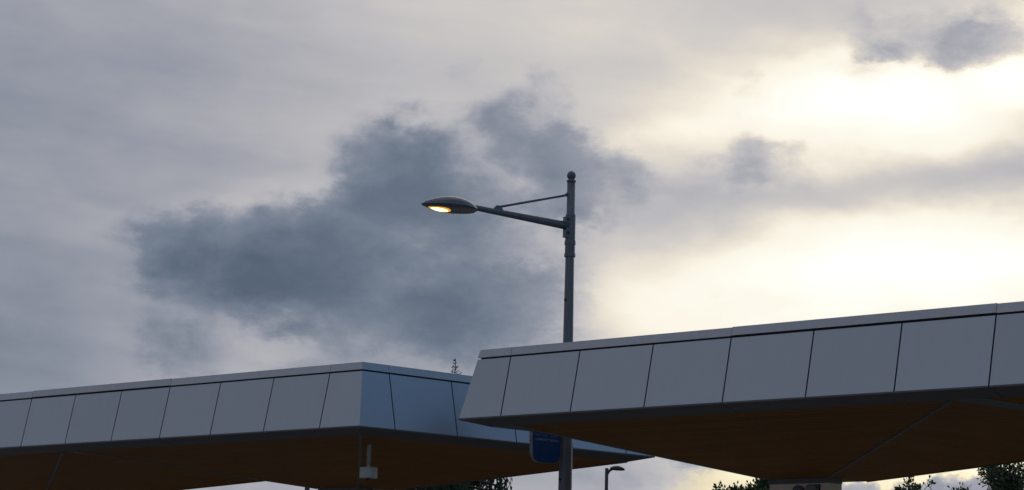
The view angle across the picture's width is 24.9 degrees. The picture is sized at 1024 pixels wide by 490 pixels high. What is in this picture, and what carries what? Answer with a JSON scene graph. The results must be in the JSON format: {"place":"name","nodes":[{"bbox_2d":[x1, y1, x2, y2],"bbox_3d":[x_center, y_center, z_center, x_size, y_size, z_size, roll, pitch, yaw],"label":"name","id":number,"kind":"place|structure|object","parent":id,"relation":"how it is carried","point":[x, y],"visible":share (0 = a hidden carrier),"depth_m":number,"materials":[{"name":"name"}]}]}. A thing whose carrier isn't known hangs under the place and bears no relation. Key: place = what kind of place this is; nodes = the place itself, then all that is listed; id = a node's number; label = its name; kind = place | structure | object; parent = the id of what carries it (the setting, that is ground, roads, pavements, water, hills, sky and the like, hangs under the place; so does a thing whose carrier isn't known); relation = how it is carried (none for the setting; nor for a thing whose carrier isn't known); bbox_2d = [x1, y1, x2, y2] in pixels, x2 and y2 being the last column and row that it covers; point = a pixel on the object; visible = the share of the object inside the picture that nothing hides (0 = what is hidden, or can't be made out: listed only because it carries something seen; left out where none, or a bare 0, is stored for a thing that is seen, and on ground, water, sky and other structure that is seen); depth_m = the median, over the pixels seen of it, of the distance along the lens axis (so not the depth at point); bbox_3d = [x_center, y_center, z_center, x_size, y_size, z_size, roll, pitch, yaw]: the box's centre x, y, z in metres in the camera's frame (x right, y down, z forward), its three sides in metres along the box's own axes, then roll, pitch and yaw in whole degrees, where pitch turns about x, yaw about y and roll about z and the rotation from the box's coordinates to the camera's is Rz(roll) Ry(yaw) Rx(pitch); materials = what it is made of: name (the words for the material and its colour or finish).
{"place":"outdoors","nodes":[
{"label":"outdoors","id":0,"kind":"place"},
{"bbox_2d":[0,0,1023,489],"label":"sky","id":1,"kind":"structure","parent":0,"point":[189,188],"materials":[{"name":"grey"}]},
{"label":"pavement","id":2,"kind":"structure","parent":0,"visible":0},
{"bbox_2d":[0,362,654,489],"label":"station canopy","id":3,"kind":"object","parent":2,"relation":"on","point":[320,427],"visible":0.91,"depth_m":34.32,"materials":[{"name":"metal"}]},
{"bbox_2d":[359,444,376,479],"bbox_3d":[-2.000,3.022,32.360,0.248,0.530,0.248,1,-9,0],"label":"security camera","id":4,"kind":"object","parent":3,"relation":"hanging from","point":[368,472],"visible":1,"depth_m":32.26,"materials":[{"name":"white plastic"}]},
{"bbox_2d":[421,171,575,489],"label":"street lamp","id":5,"kind":"object","parent":2,"relation":"on","point":[459,205],"visible":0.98,"depth_m":32.96,"materials":[{"name":"grey metal"}]},
{"bbox_2d":[529,431,562,463],"bbox_3d":[0.495,2.496,32.537,0.074,1.125,0.647,-8,-13,44],"label":"flag sign","id":6,"kind":"object","parent":5,"relation":"attached to","point":[544,447],"visible":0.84,"depth_m":32.40,"materials":[{"name":"metal"}]},
{"bbox_2d":[458,301,1023,489],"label":"station canopy","id":7,"kind":"object","parent":2,"relation":"on","point":[830,403],"visible":1,"depth_m":27.28,"materials":[{"name":"metal"}]},
{"bbox_2d":[792,485,803,489],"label":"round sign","id":8,"kind":"object","parent":7,"relation":"attached to","point":[797,487],"visible":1,"depth_m":29.24,"materials":[{"name":"metal"}]},
{"bbox_2d":[805,484,819,489],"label":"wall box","id":9,"kind":"object","parent":7,"relation":"attached to","point":[812,487],"visible":1,"depth_m":29.06,"materials":[{"name":"metal"}]},
{"label":"ground","id":10,"kind":"structure","parent":0,"visible":0},
{"bbox_2d":[451,358,461,373],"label":"conifer tree","id":11,"kind":"object","parent":10,"relation":"on","point":[455,367],"visible":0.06,"depth_m":90.41,"materials":[{"name":"green plant"}]},
{"bbox_2d":[409,477,511,489],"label":"broadleaf tree","id":12,"kind":"object","parent":10,"relation":"on","point":[489,484],"visible":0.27,"depth_m":44.73,"materials":[{"name":"green plant"}]},
{"bbox_2d":[605,466,624,489],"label":"lamp post","id":13,"kind":"object","parent":10,"relation":"on","point":[616,468],"visible":1,"depth_m":69.76,"materials":[{"name":"grey metal"}]},
{"bbox_2d":[712,478,769,489],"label":"broadleaf tree","id":14,"kind":"object","parent":10,"relation":"on","point":[762,484],"visible":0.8,"depth_m":54.23,"materials":[{"name":"green plant"}]},
{"bbox_2d":[893,475,935,489],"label":"broadleaf tree","id":15,"kind":"object","parent":10,"relation":"on","point":[915,486],"visible":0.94,"depth_m":49.69,"materials":[{"name":"green plant"}]},
{"bbox_2d":[947,462,1023,489],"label":"broadleaf tree","id":16,"kind":"object","parent":10,"relation":"on","point":[998,477],"visible":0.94,"depth_m":44.30,"materials":[{"name":"green plant"}]}
]}

